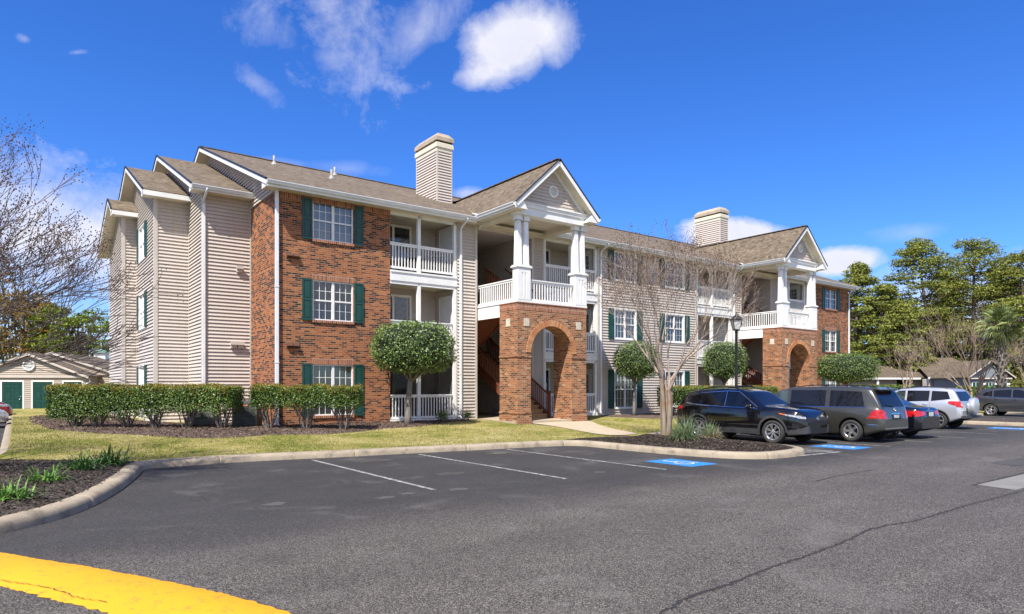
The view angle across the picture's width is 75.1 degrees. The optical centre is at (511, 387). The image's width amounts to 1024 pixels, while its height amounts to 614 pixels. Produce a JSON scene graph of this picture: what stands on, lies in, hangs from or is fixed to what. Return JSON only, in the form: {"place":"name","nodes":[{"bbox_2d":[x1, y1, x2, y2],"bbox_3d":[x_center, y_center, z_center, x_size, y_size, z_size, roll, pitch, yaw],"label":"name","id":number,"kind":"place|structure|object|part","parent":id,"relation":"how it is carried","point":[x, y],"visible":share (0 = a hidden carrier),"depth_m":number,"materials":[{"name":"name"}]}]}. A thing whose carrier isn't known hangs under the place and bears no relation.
{"place":"outdoors","nodes":[
{"label":"outdoors","id":0,"kind":"place"},
{"bbox_2d":[0,408,983,469],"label":"lawn","id":1,"kind":"structure","parent":0,"point":[22,413],"depth_m":18.15,"materials":[{"name":"green plant"}]},
{"bbox_2d":[0,460,131,515],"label":"mulch bed","id":2,"kind":"object","parent":1,"relation":"on","point":[26,506],"visible":0.54,"depth_m":10.23,"materials":[{"name":"brown wood"}]},
{"bbox_2d":[0,477,52,500],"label":"strap leaf plant","id":3,"kind":"object","parent":2,"relation":"on","point":[11,489],"visible":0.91,"depth_m":8.94,"materials":[{"name":"green plant"}]},
{"bbox_2d":[17,464,73,482],"bbox_3d":[-7.334,1.348,10.498,0.871,0.364,0.837,0,0,29],"label":"strap leaf plant","id":4,"kind":"object","parent":2,"relation":"on","point":[47,476],"visible":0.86,"depth_m":10.45,"materials":[{"name":"green plant"}]},
{"bbox_2d":[51,446,116,470],"bbox_3d":[-7.825,1.297,12.047,1.173,0.467,1.118,0,0,44],"label":"strap leaf plant","id":5,"kind":"object","parent":2,"relation":"on","point":[85,464],"visible":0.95,"depth_m":12.03,"materials":[{"name":"green plant"}]},
{"bbox_2d":[90,443,133,465],"bbox_3d":[-7.860,1.298,13.178,1.130,0.465,1.115,0,0,0],"label":"strap leaf plant","id":6,"kind":"object","parent":2,"relation":"on","point":[108,454],"visible":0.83,"depth_m":13.08,"materials":[{"name":"green plant"}]},
{"bbox_2d":[0,114,184,388],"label":"crape myrtle","id":7,"kind":"object","parent":1,"relation":"on","point":[6,267],"visible":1,"depth_m":11.78,"materials":[{"name":"brown plant"}]},
{"bbox_2d":[29,415,471,437],"bbox_3d":[-12.104,1.329,23.828,19.538,0.151,10.144,0,0,13],"label":"mulch bed","id":8,"kind":"object","parent":1,"relation":"on","point":[291,430],"visible":0.44,"depth_m":20.38,"materials":[{"name":"brown wood"}]},
{"bbox_2d":[43,382,245,427],"bbox_3d":[-11.585,0.626,21.019,6.326,1.616,1.265,0,0,5],"label":"hedge","id":9,"kind":"object","parent":8,"relation":"on","point":[72,401],"visible":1,"depth_m":20.70,"materials":[{"name":"green plant"}]},
{"bbox_2d":[188,404,218,425],"bbox_3d":[-10.350,0.882,22.400,0.770,0.875,0.770,0,0,-8],"label":"air conditioner","id":10,"kind":"object","parent":8,"relation":"on","point":[203,418],"visible":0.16,"depth_m":22.07,"materials":[{"name":"grey metal"}]},
{"bbox_2d":[232,400,261,425],"bbox_3d":[-8.780,0.882,22.100,0.770,0.875,0.770,0,0,-8],"label":"air conditioner","id":11,"kind":"object","parent":8,"relation":"on","point":[246,415],"visible":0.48,"depth_m":21.76,"materials":[{"name":"grey metal"}]},
{"bbox_2d":[246,382,365,428],"bbox_3d":[-6.466,0.616,20.994,3.580,1.632,1.212,0,0,-4],"label":"hedge","id":12,"kind":"object","parent":8,"relation":"on","point":[275,395],"visible":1,"depth_m":20.65,"materials":[{"name":"green plant"}]},
{"bbox_2d":[368,318,456,423],"bbox_3d":[-3.447,-0.502,23.228,3.083,3.794,2.741,0,0,0],"label":"topiary tree","id":13,"kind":"object","parent":8,"relation":"on","point":[408,350],"visible":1,"depth_m":22.40,"materials":[{"name":"green plant"}]},
{"bbox_2d":[434,410,450,420],"bbox_3d":[-2.602,1.097,24.930,0.600,0.514,0.589,0,0,0],"label":"shrub","id":14,"kind":"object","parent":8,"relation":"on","point":[443,415],"visible":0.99,"depth_m":24.87,"materials":[{"name":"green plant"}]},
{"bbox_2d":[462,410,473,419],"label":"shrub","id":15,"kind":"object","parent":8,"relation":"on","point":[467,414],"visible":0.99,"depth_m":25.90,"materials":[{"name":"green plant"}]},
{"bbox_2d":[97,133,860,425],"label":"apartment building","id":16,"kind":"structure","parent":1,"relation":"on","point":[284,273],"depth_m":26.09,"materials":[{"name":"beige brick"}]},
{"bbox_2d":[136,365,147,409],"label":"window","id":17,"kind":"structure","parent":16,"relation":"in","point":[141,375],"depth_m":27.25,"materials":[{"name":"white paint"}]},
{"bbox_2d":[136,290,147,330],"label":"window","id":18,"kind":"structure","parent":16,"relation":"in","point":[141,302],"depth_m":26.84,"materials":[{"name":"white paint"}]},
{"bbox_2d":[136,220,147,263],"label":"window","id":19,"kind":"structure","parent":16,"relation":"in","point":[141,234],"depth_m":27.00,"materials":[{"name":"white paint"}]},
{"bbox_2d":[302,358,363,417],"bbox_3d":[-6.370,0.042,23.376,2.210,2.045,0.615,0,0,-37],"label":"window","id":20,"kind":"structure","parent":16,"relation":"in","point":[336,372],"depth_m":23.21,"materials":[{"name":"white paint"}]},
{"bbox_2d":[302,274,363,324],"bbox_3d":[-6.370,-3.043,23.376,2.210,1.655,0.615,0,0,-37],"label":"window","id":21,"kind":"structure","parent":16,"relation":"in","point":[332,301],"depth_m":23.21,"materials":[{"name":"white glass"}]},
{"bbox_2d":[302,197,363,246],"bbox_3d":[-6.370,-5.703,23.376,2.210,1.455,0.615,0,0,-37],"label":"window","id":22,"kind":"structure","parent":16,"relation":"in","point":[331,224],"depth_m":23.23,"materials":[{"name":"grey glass"}]},
{"bbox_2d":[390,257,399,269],"bbox_3d":[-4.615,-4.781,25.336,0.553,0.924,0.525,0,0,23],"label":"patio chair","id":23,"kind":"object","parent":16,"relation":"on","point":[394,261],"visible":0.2,"depth_m":25.33,"materials":[{"name":"black metal"}]},
{"bbox_2d":[427,257,441,274],"bbox_3d":[-3.084,-4.781,26.535,0.525,0.924,0.553,0,0,3],"label":"patio chair","id":24,"kind":"object","parent":16,"relation":"on","point":[435,264],"visible":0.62,"depth_m":26.70,"materials":[{"name":"black metal"}]},
{"bbox_2d":[608,369,641,408],"bbox_3d":[5.260,0.100,31.992,2.270,1.880,0.608,0,0,-37],"label":"window","id":25,"kind":"structure","parent":16,"relation":"in","point":[620,389],"depth_m":31.78,"materials":[{"name":"white paint"}]},
{"bbox_2d":[608,308,641,340],"bbox_3d":[5.260,-2.985,31.992,2.270,1.490,0.608,0,0,-37],"label":"window","id":26,"kind":"structure","parent":16,"relation":"in","point":[615,331],"depth_m":31.81,"materials":[{"name":"white glass"}]},
{"bbox_2d":[608,249,641,283],"bbox_3d":[5.260,-5.730,31.992,2.270,1.460,0.608,0,0,-37],"label":"window","id":27,"kind":"structure","parent":16,"relation":"in","point":[610,252],"depth_m":31.73,"materials":[{"name":"grey glass"}]},
{"bbox_2d":[659,370,689,407],"bbox_3d":[8.130,0.100,34.129,2.270,1.880,0.608,0,0,-37],"label":"window","id":28,"kind":"structure","parent":16,"relation":"in","point":[683,377],"depth_m":34.35,"materials":[{"name":"white paint"}]},
{"bbox_2d":[659,313,689,343],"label":"window","id":29,"kind":"structure","parent":16,"relation":"in","point":[683,321],"depth_m":34.17,"materials":[{"name":"white paint"}]},
{"bbox_2d":[659,258,689,289],"bbox_3d":[8.130,-5.730,34.129,2.270,1.460,0.608,0,0,-37],"label":"window","id":30,"kind":"structure","parent":16,"relation":"in","point":[679,263],"depth_m":34.17,"materials":[{"name":"grey glass"}]},
{"bbox_2d":[822,376,839,385],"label":"window","id":31,"kind":"structure","parent":16,"relation":"in","point":[823,382],"depth_m":43.25,"materials":[{"name":"white paint"}]},
{"bbox_2d":[822,327,839,352],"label":"window","id":32,"kind":"structure","parent":16,"relation":"in","point":[828,337],"depth_m":43.26,"materials":[{"name":"white glass"}]},
{"bbox_2d":[822,286,839,310],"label":"window","id":33,"kind":"structure","parent":16,"relation":"in","point":[828,296],"depth_m":43.39,"materials":[{"name":"glass"}]},
{"bbox_2d":[600,412,676,417],"bbox_3d":[8.972,1.329,32.682,11.706,0.151,3.144,0,0,-37],"label":"mulch bed","id":34,"kind":"object","parent":1,"relation":"on","point":[647,415],"visible":0.27,"depth_m":29.98,"materials":[{"name":"brown soil"}]},
{"bbox_2d":[610,340,663,414],"bbox_3d":[5.671,-0.396,30.217,2.348,3.540,2.274,0,0,0],"label":"topiary tree","id":35,"kind":"object","parent":34,"relation":"on","point":[632,361],"visible":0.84,"depth_m":29.63,"materials":[{"name":"green plant"}]},
{"bbox_2d":[656,384,778,414],"bbox_3d":[10.351,0.607,32.902,8.653,1.599,1.227,0,0,-35],"label":"hedge","id":36,"kind":"object","parent":34,"relation":"on","point":[680,393],"visible":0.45,"depth_m":30.89,"materials":[{"name":"green plant"}]},
{"bbox_2d":[701,340,749,385],"bbox_3d":[10.830,-0.512,33.927,2.250,3.772,2.349,0,0,0],"label":"topiary tree","id":37,"kind":"object","parent":34,"relation":"on","point":[719,360],"visible":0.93,"depth_m":33.26,"materials":[{"name":"green plant"}]},
{"bbox_2d":[564,434,794,451],"bbox_3d":[4.624,1.497,18.540,4.092,0.164,5.974,0,0,-37],"label":"mulch bed","id":38,"kind":"object","parent":1,"relation":"on","point":[668,445],"visible":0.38,"depth_m":17.27,"materials":[{"name":"brown wood"}]},
{"bbox_2d":[579,219,770,434],"bbox_3d":[4.878,-1.789,20.285,5.475,6.613,5.327,0,0,0],"label":"crape myrtle","id":39,"kind":"object","parent":38,"relation":"on","point":[666,405],"visible":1,"depth_m":19.99,"materials":[{"name":"brown plant"}]},
{"bbox_2d":[659,413,706,440],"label":"ornamental grass","id":40,"kind":"object","parent":38,"relation":"on","point":[685,433],"depth_m":18.03,"materials":[{"name":"green plant"}]},
{"bbox_2d":[693,420,723,438],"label":"ornamental grass","id":41,"kind":"object","parent":38,"relation":"on","point":[710,432],"depth_m":19.34,"materials":[{"name":"green plant"}]},
{"bbox_2d":[730,312,742,385],"bbox_3d":[9.106,-0.785,27.042,0.462,4.570,0.462,0,0,0],"label":"street lamp","id":42,"kind":"object","parent":1,"relation":"on","point":[735,322],"visible":0.62,"depth_m":26.99,"materials":[{"name":"black metal"}]},
{"bbox_2d":[852,383,914,390],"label":"hedge","id":43,"kind":"object","parent":1,"relation":"on","point":[892,385],"visible":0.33,"depth_m":55.51,"materials":[{"name":"green plant"}]},
{"bbox_2d":[902,292,1023,397],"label":"crape myrtle","id":44,"kind":"object","parent":1,"relation":"on","point":[980,384],"visible":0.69,"depth_m":45.98,"materials":[{"name":"brown plant"}]},
{"bbox_2d":[967,418,1023,422],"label":"mulch bed","id":45,"kind":"object","parent":1,"relation":"on","point":[998,419],"visible":0.44,"depth_m":30.30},
{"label":"mulch bed","id":46,"kind":"structure","parent":1,"relation":"on","visible":0},
{"bbox_2d":[817,352,881,383],"bbox_3d":[19.143,-0.297,38.094,3.729,3.404,2.898,0,0,0],"label":"topiary tree","id":47,"kind":"object","parent":46,"relation":"on","point":[848,368],"visible":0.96,"depth_m":37.20,"materials":[{"name":"green plant"}]},
{"bbox_2d":[884,333,932,387],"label":"crape myrtle","id":48,"kind":"object","parent":46,"relation":"on","point":[912,375],"visible":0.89,"depth_m":50.34,"materials":[{"name":"brown plant"}]},
{"bbox_2d":[0,413,1023,613],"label":"parking lot","id":49,"kind":"structure","parent":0,"point":[927,522],"depth_m":7.84,"materials":[{"name":"grey asphalt"}]},
{"bbox_2d":[0,409,8,422],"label":"parked sedan","id":50,"kind":"object","parent":49,"relation":"on","point":[4,415],"visible":1,"depth_m":27.65,"materials":[{"name":"silver metal"}]},
{"bbox_2d":[0,416,11,454],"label":"kerb","id":51,"kind":"structure","parent":49,"relation":"on","point":[5,443],"depth_m":20.45,"materials":[{"name":"concrete"}]},
{"bbox_2d":[0,402,11,415],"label":"parked suv","id":52,"kind":"object","parent":49,"relation":"on","point":[6,407],"visible":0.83,"depth_m":31.25,"materials":[{"name":"red paint"}]},
{"bbox_2d":[0,552,290,613],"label":"speed hump","id":53,"kind":"object","parent":49,"relation":"on","point":[104,590],"visible":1,"depth_m":5.42,"materials":[{"name":"yellow paint"}]},
{"bbox_2d":[0,412,1023,533],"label":"kerb","id":54,"kind":"structure","parent":49,"relation":"on","point":[124,476],"depth_m":15.71,"materials":[{"name":"concrete"}]},
{"bbox_2d":[677,386,828,443],"bbox_3d":[7.666,0.825,21.495,2.205,1.751,4.612,0,0,-37],"label":"parked suv","id":55,"kind":"object","parent":49,"relation":"on","point":[770,417],"visible":0.98,"depth_m":20.73,"materials":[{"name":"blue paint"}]},
{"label":"side window","id":56,"kind":"part","parent":55,"relation":"part of","materials":[{"name":"black glass"}]},
{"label":"side window","id":57,"kind":"part","parent":55,"relation":"part of","materials":[{"name":"black glass"}]},
{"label":"side window","id":58,"kind":"part","parent":55,"relation":"part of","materials":[{"name":"black glass"}]},
{"bbox_2d":[754,384,907,441],"bbox_3d":[10.313,0.804,22.562,2.291,1.792,5.146,0,0,-37],"label":"parked minivan","id":59,"kind":"object","parent":49,"relation":"on","point":[855,413],"visible":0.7,"depth_m":20.81,"materials":[{"name":"paint"}]},
{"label":"side window","id":60,"kind":"part","parent":59,"relation":"part of","materials":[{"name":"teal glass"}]},
{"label":"side window","id":61,"kind":"part","parent":59,"relation":"part of","materials":[{"name":"black glass"}]},
{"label":"side window","id":62,"kind":"part","parent":59,"relation":"part of","materials":[{"name":"black glass"}]},
{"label":"rear window","id":63,"kind":"part","parent":59,"relation":"part of","materials":[{"name":"blue glass"}]},
{"bbox_2d":[852,358,960,387],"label":"building","id":64,"kind":"structure","parent":49,"relation":"on","point":[889,375],"depth_m":74.42,"materials":[{"name":"beige"}]},
{"bbox_2d":[885,398,939,437],"bbox_3d":[12.359,0.971,23.850,2.108,1.458,4.828,0,0,-37],"label":"parked sedan","id":65,"kind":"object","parent":49,"relation":"on","point":[923,418],"visible":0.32,"depth_m":21.82,"materials":[{"name":"blue paint"}]},
{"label":"rear window","id":66,"kind":"part","parent":65,"relation":"part of","materials":[{"name":"blue glass"}]},
{"bbox_2d":[895,386,980,428],"bbox_3d":[17.283,0.826,28.505,2.156,1.747,4.590,0,0,-37],"label":"parked suv","id":67,"kind":"object","parent":49,"relation":"on","point":[955,407],"visible":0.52,"depth_m":26.99,"materials":[{"name":"silver metal"}]},
{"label":"side window","id":68,"kind":"part","parent":67,"relation":"part of","materials":[{"name":"grey glass"}]},
{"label":"side window","id":69,"kind":"part","parent":67,"relation":"part of","materials":[{"name":"black glass"}]},
{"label":"side window","id":70,"kind":"part","parent":67,"relation":"part of","materials":[{"name":"black glass"}]},
{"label":"rear window","id":71,"kind":"part","parent":67,"relation":"part of","materials":[{"name":"blue glass"}]},
{"bbox_2d":[930,360,1015,387],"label":"cottage","id":72,"kind":"structure","parent":49,"relation":"on","point":[939,379],"depth_m":67.50,"materials":[{"name":"brown"}]},
{"bbox_2d":[985,382,996,385],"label":"window","id":73,"kind":"structure","parent":72,"relation":"in","point":[990,383],"depth_m":65.94,"materials":[{"name":"white paint"}]},
{"bbox_2d":[956,386,1013,397],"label":"hedge","id":74,"kind":"object","parent":49,"relation":"on","point":[974,389],"visible":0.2,"depth_m":61.35,"materials":[{"name":"green plant"}]},
{"bbox_2d":[974,304,1023,387],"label":"palmetto","id":75,"kind":"object","parent":49,"relation":"on","point":[999,319],"visible":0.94,"depth_m":43.29,"materials":[{"name":"green plant"}]},
{"bbox_2d":[975,387,1023,415],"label":"parked suv","id":76,"kind":"object","parent":49,"relation":"on","point":[999,401],"visible":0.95,"depth_m":39.10,"materials":[{"name":"metal"}]},
{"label":"side window","id":77,"kind":"part","parent":76,"relation":"part of","materials":[{"name":"black glass"}]},
{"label":"side window","id":78,"kind":"part","parent":76,"relation":"part of","materials":[{"name":"black glass"}]},
{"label":"side window","id":79,"kind":"part","parent":76,"relation":"part of","materials":[{"name":"black glass"}]},
{"bbox_2d":[1005,339,1023,381],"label":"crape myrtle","id":80,"kind":"object","parent":49,"relation":"on","point":[1017,357],"visible":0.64,"depth_m":57.11,"materials":[{"name":"brown plant"}]},
{"bbox_2d":[0,0,1023,382],"label":"sky","id":81,"kind":"structure","parent":0,"point":[872,126],"materials":[{"name":"blue"}]},
{"bbox_2d":[535,421,637,434],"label":"walkway","id":82,"kind":"structure","parent":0,"point":[589,426],"depth_m":24.23,"materials":[{"name":"concrete"}]},
{"label":"ground","id":83,"kind":"structure","parent":0,"visible":0},
{"bbox_2d":[0,272,59,360],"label":"broadleaf tree","id":84,"kind":"object","parent":83,"relation":"on","point":[5,336],"visible":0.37,"depth_m":69.17,"materials":[{"name":"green plant"}]},
{"bbox_2d":[0,291,96,353],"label":"broadleaf tree","id":85,"kind":"object","parent":83,"relation":"on","point":[74,331],"visible":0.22,"depth_m":71.35,"materials":[{"name":"green plant"}]},
{"bbox_2d":[0,349,109,412],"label":"garage building","id":86,"kind":"structure","parent":83,"relation":"on","point":[21,386],"depth_m":41.12,"materials":[{"name":"beige"}]},
{"bbox_2d":[2,382,21,412],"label":"door","id":87,"kind":"structure","parent":86,"relation":"in","point":[11,391],"depth_m":40.77,"materials":[{"name":"green paint"}]},
{"bbox_2d":[33,382,52,408],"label":"door","id":88,"kind":"structure","parent":86,"relation":"in","point":[39,395],"depth_m":41.14,"materials":[{"name":"green paint"}]},
{"bbox_2d":[20,304,109,356],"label":"broadleaf tree","id":89,"kind":"object","parent":83,"relation":"on","point":[105,326],"visible":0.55,"depth_m":70.05,"materials":[{"name":"green plant"}]},
{"bbox_2d":[850,308,867,355],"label":"pine tree","id":90,"kind":"object","parent":83,"relation":"on","point":[854,328],"visible":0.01,"depth_m":95.79,"materials":[{"name":"green plant"}]},
{"bbox_2d":[836,261,883,355],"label":"pine tree","id":91,"kind":"object","parent":83,"relation":"on","point":[858,274],"visible":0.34,"depth_m":86.80,"materials":[{"name":"green plant"}]},
{"bbox_2d":[850,282,909,358],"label":"pine tree","id":92,"kind":"object","parent":83,"relation":"on","point":[886,291],"visible":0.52,"depth_m":83.66,"materials":[{"name":"green plant"}]},
{"bbox_2d":[852,297,931,358],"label":"pine tree","id":93,"kind":"object","parent":83,"relation":"on","point":[910,353],"visible":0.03,"depth_m":97.35,"materials":[{"name":"green plant"}]},
{"bbox_2d":[867,301,938,386],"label":"pine tree","id":94,"kind":"object","parent":83,"relation":"on","point":[909,314],"visible":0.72,"depth_m":77.25,"materials":[{"name":"green plant"}]},
{"bbox_2d":[877,237,974,356],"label":"pine tree","id":95,"kind":"object","parent":83,"relation":"on","point":[912,252],"visible":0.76,"depth_m":90.56,"materials":[{"name":"green plant"}]},
{"bbox_2d":[851,330,1020,382],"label":"woodland","id":96,"kind":"object","parent":83,"relation":"on","point":[964,358],"visible":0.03,"depth_m":101.66,"materials":[{"name":"green plant"}]},
{"bbox_2d":[927,275,985,360],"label":"pine tree","id":97,"kind":"object","parent":83,"relation":"on","point":[964,297],"visible":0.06,"depth_m":102.49,"materials":[{"name":"green plant"}]},
{"bbox_2d":[920,237,1023,360],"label":"pine tree","id":98,"kind":"object","parent":83,"relation":"on","point":[976,249],"visible":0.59,"depth_m":89.55,"materials":[{"name":"green plant"}]},
{"bbox_2d":[921,356,1023,387],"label":"woodland","id":99,"kind":"object","parent":83,"relation":"on","point":[1017,381],"visible":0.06,"depth_m":82.69,"materials":[{"name":"green plant"}]},
{"bbox_2d":[963,267,1023,371],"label":"pine tree","id":100,"kind":"object","parent":83,"relation":"on","point":[989,302],"visible":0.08,"depth_m":99.52,"materials":[{"name":"green plant"}]},
{"bbox_2d":[972,249,1023,384],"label":"pine tree","id":101,"kind":"object","parent":83,"relation":"on","point":[1014,258],"visible":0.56,"depth_m":85.81,"materials":[{"name":"green plant"}]}
]}

